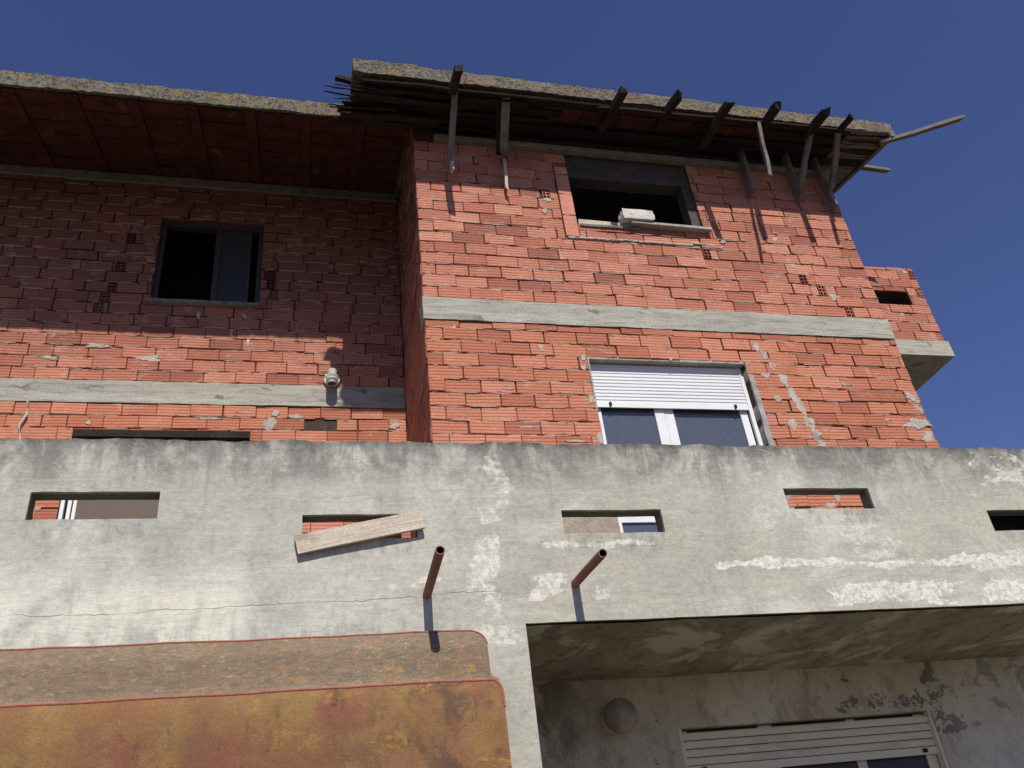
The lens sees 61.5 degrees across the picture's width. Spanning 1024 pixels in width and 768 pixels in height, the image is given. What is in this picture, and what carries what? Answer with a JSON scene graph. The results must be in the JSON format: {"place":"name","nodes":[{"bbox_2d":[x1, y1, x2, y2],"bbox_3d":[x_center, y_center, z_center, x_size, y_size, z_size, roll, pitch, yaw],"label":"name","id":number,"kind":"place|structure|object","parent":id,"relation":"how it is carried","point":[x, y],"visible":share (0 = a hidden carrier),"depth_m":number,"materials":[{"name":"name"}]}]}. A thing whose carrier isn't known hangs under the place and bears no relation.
{"place":"outdoors","nodes":[
{"label":"outdoors","id":0,"kind":"place"},
{"bbox_2d":[0,0,1023,448],"label":"sky","id":1,"kind":"structure","parent":0,"point":[949,210],"materials":[{"name":"blue"}]},
{"bbox_2d":[989,516,1023,530],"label":"black panel","id":2,"kind":"object","parent":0,"point":[1003,523],"depth_m":6.78,"materials":[{"name":"black"}]},
{"label":"ground","id":3,"kind":"structure","parent":0,"visible":0},
{"bbox_2d":[0,58,1023,767],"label":"brick house","id":4,"kind":"structure","parent":3,"relation":"on","point":[694,408],"depth_m":8.05,"materials":[{"name":"concrete"}]},
{"bbox_2d":[18,400,28,438],"bbox_3d":[-4.666,0.341,8.217,0.063,0.434,0.030,6,-34,-20],"label":"hanging cable","id":5,"kind":"object","parent":4,"relation":"hanging from","point":[23,418],"visible":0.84,"depth_m":8.21,"materials":[{"name":"white plastic"}]},
{"bbox_2d":[58,438,239,518],"bbox_3d":[-3.298,1.674,7.781,1.616,2.656,0.070,1,-33,-13],"label":"recessed door","id":6,"kind":"structure","parent":4,"relation":"in","point":[82,509],"depth_m":8.01,"materials":[{"name":"white plastic"}]},
{"bbox_2d":[144,223,263,308],"bbox_3d":[-3.430,-1.342,9.728,1.190,1.237,0.200,1,-33,-13],"label":"recessed window","id":7,"kind":"structure","parent":4,"relation":"in","point":[232,258],"depth_m":9.81,"materials":[{"name":"grey metal"}]},
{"bbox_2d":[0,630,511,767],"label":"metal awning","id":8,"kind":"object","parent":4,"relation":"attached to","point":[423,699],"visible":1,"depth_m":4.32,"materials":[{"name":"brown metal"}]},
{"bbox_2d":[324,368,339,386],"bbox_3d":[-1.907,-0.061,9.120,0.170,0.205,0.203,1,-33,-13],"label":"outlet pipe","id":9,"kind":"object","parent":4,"relation":"attached to","point":[331,378],"visible":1,"depth_m":9.06,"materials":[{"name":"white plastic"}]},
{"bbox_2d":[335,75,350,84],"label":"eave timber","id":10,"kind":"object","parent":4,"relation":"attached to","point":[342,79],"visible":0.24,"depth_m":9.01,"materials":[{"name":"brown wood"}]},
{"bbox_2d":[294,510,424,554],"bbox_3d":[-0.924,0.905,5.260,0.785,0.269,0.028,1,-33,-13],"label":"wooden plank","id":11,"kind":"object","parent":4,"relation":"attached to","point":[329,538],"visible":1,"depth_m":5.24,"materials":[{"name":"beige wood"}]},
{"bbox_2d":[383,534,401,537],"bbox_3d":[-0.822,0.950,5.362,0.267,0.086,0.030,1,-33,-13],"label":"wood offcut","id":12,"kind":"object","parent":4,"relation":"on","point":[397,536],"visible":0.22,"depth_m":5.37,"materials":[{"name":"brown wood"}]},
{"bbox_2d":[423,546,444,598],"bbox_3d":[-0.456,1.102,4.965,0.054,0.108,0.630,1,-33,-13],"label":"drain spout","id":13,"kind":"object","parent":4,"relation":"attached to","point":[439,552],"visible":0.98,"depth_m":4.88,"materials":[{"name":"paint"}]},
{"bbox_2d":[450,156,453,172],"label":"eave timber","id":14,"kind":"object","parent":4,"relation":"attached to","point":[451,166],"visible":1,"depth_m":8.94,"materials":[{"name":"brown wood"}]},
{"bbox_2d":[447,91,457,160],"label":"eave timber","id":15,"kind":"object","parent":4,"relation":"attached to","point":[452,128],"visible":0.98,"depth_m":8.90,"materials":[{"name":"brown wood"}]},
{"bbox_2d":[448,64,462,94],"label":"eave timber","id":16,"kind":"object","parent":4,"relation":"attached to","point":[455,78],"visible":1,"depth_m":8.63,"materials":[{"name":"brown wood"}]},
{"bbox_2d":[495,106,500,154],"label":"eave timber","id":17,"kind":"object","parent":4,"relation":"attached to","point":[498,116],"visible":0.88,"depth_m":9.14,"materials":[{"name":"wood"}]},
{"bbox_2d":[500,98,509,158],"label":"eave timber","id":18,"kind":"object","parent":4,"relation":"attached to","point":[504,121],"visible":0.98,"depth_m":9.08,"materials":[{"name":"brown wood"}]},
{"bbox_2d":[502,158,508,189],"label":"eave timber","id":19,"kind":"object","parent":4,"relation":"attached to","point":[506,187],"visible":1,"depth_m":9.08,"materials":[{"name":"wood"}]},
{"bbox_2d":[571,549,606,587],"bbox_3d":[0.453,1.123,5.184,0.054,0.084,0.628,1,-33,-13],"label":"drain spout","id":20,"kind":"object","parent":4,"relation":"attached to","point":[594,562],"visible":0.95,"depth_m":5.10,"materials":[{"name":"paint"}]},
{"bbox_2d":[580,223,639,230],"bbox_3d":[1.020,-1.623,9.127,0.660,0.036,0.143,1,-33,-13],"label":"wooden board","id":21,"kind":"object","parent":4,"relation":"on","point":[610,227],"visible":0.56,"depth_m":9.07,"materials":[{"name":"wood"}]},
{"bbox_2d":[577,219,628,226],"bbox_3d":[0.971,-1.679,9.126,0.563,0.106,0.043,1,-33,-13],"label":"wooden board","id":22,"kind":"object","parent":21,"relation":"on","point":[579,221],"visible":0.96,"depth_m":9.11,"materials":[{"name":"beige wood"}]},
{"bbox_2d":[597,86,627,130],"bbox_3d":[1.076,-2.939,9.204,0.084,0.149,0.596,5,-34,-19],"label":"eave timber","id":23,"kind":"object","parent":4,"relation":"attached to","point":[614,105],"visible":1,"depth_m":9.16,"materials":[{"name":"brown wood"}]},
{"bbox_2d":[601,698,637,734],"bbox_3d":[0.790,2.447,6.331,0.250,0.250,0.305,1,-33,-13],"label":"wall lamp","id":24,"kind":"object","parent":4,"relation":"attached to","point":[619,715],"visible":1,"depth_m":6.23,"materials":[{"name":"white glass"}]},
{"bbox_2d":[618,208,654,224],"bbox_3d":[1.327,-1.762,9.214,0.375,0.144,0.173,1,-33,-13],"label":"concrete lump","id":25,"kind":"object","parent":4,"relation":"on","point":[626,216],"visible":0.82,"depth_m":9.14,"materials":[{"name":"grey concrete"}]},
{"bbox_2d":[652,89,681,130],"bbox_3d":[1.690,-2.978,9.363,0.082,0.243,0.647,3,-34,-16],"label":"eave timber","id":26,"kind":"object","parent":4,"relation":"attached to","point":[673,102],"visible":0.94,"depth_m":9.27,"materials":[{"name":"brown wood"}]},
{"bbox_2d":[590,364,762,532],"bbox_3d":[1.615,0.960,7.645,1.609,2.683,0.109,1,-33,-13],"label":"balcony door","id":27,"kind":"structure","parent":4,"relation":"in","point":[636,404],"depth_m":8.11,"materials":[{"name":"white plastic"}]},
{"bbox_2d":[698,101,734,149],"bbox_3d":[2.238,-2.856,9.457,0.080,0.117,0.712,3,-34,-16],"label":"eave timber","id":28,"kind":"object","parent":4,"relation":"attached to","point":[725,108],"visible":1,"depth_m":9.44,"materials":[{"name":"brown wood"}]},
{"bbox_2d":[737,150,755,198],"bbox_3d":[2.707,-2.434,9.935,0.060,0.771,0.109,1,-33,-13],"label":"eave timber","id":29,"kind":"object","parent":4,"relation":"attached to","point":[747,175],"visible":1,"depth_m":9.90,"materials":[{"name":"brown wood"}]},
{"bbox_2d":[756,122,771,174],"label":"eave timber","id":30,"kind":"object","parent":4,"relation":"hanging from","point":[764,150],"visible":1,"depth_m":9.39,"materials":[{"name":"grey wood"}]},
{"bbox_2d":[761,101,780,128],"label":"eave timber","id":31,"kind":"object","parent":4,"relation":"attached to","point":[772,112],"visible":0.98,"depth_m":9.43,"materials":[{"name":"brown wood"}]},
{"bbox_2d":[781,152,802,201],"bbox_3d":[3.282,-2.424,10.080,0.049,0.732,0.106,1,-33,-13],"label":"eave timber","id":32,"kind":"object","parent":4,"relation":"attached to","point":[791,176],"visible":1,"depth_m":10.05,"materials":[{"name":"brown wood"}]},
{"bbox_2d":[797,134,813,186],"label":"eave timber","id":33,"kind":"object","parent":4,"relation":"attached to","point":[804,160],"visible":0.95,"depth_m":9.86,"materials":[{"name":"wood"}]},
{"bbox_2d":[678,710,949,767],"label":"loggia window","id":34,"kind":"structure","parent":4,"relation":"in","point":[908,741],"depth_m":6.74,"materials":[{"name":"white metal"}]},
{"bbox_2d":[800,106,830,141],"bbox_3d":[3.413,-2.924,9.680,0.082,0.174,0.527,1,-33,-13],"label":"eave timber","id":35,"kind":"object","parent":4,"relation":"attached to","point":[819,119],"visible":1,"depth_m":9.63,"materials":[{"name":"brown wood"}]},
{"bbox_2d":[810,157,837,214],"bbox_3d":[3.672,-2.329,10.115,0.065,0.860,0.108,1,-33,-13],"label":"eave timber","id":36,"kind":"object","parent":4,"relation":"attached to","point":[823,182],"visible":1,"depth_m":10.10,"materials":[{"name":"wood"}]},
{"bbox_2d":[828,133,840,190],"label":"eave timber","id":37,"kind":"object","parent":4,"relation":"attached to","point":[835,160],"visible":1,"depth_m":9.91,"materials":[{"name":"brown wood"}]},
{"bbox_2d":[833,113,853,139],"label":"eave timber","id":38,"kind":"object","parent":4,"relation":"attached to","point":[845,123],"visible":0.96,"depth_m":9.67,"materials":[{"name":"brown wood"}]},
{"bbox_2d":[861,165,891,173],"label":"eave timber","id":39,"kind":"object","parent":4,"relation":"attached to","point":[875,169],"visible":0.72,"depth_m":10.92,"materials":[{"name":"wood"}]},
{"bbox_2d":[879,114,965,145],"bbox_3d":[4.776,-2.954,10.028,1.037,0.219,0.066,-9,-32,3],"label":"eave timber","id":40,"kind":"object","parent":4,"relation":"attached to","point":[925,129],"visible":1,"depth_m":10.01,"materials":[{"name":"wood"}]}
]}

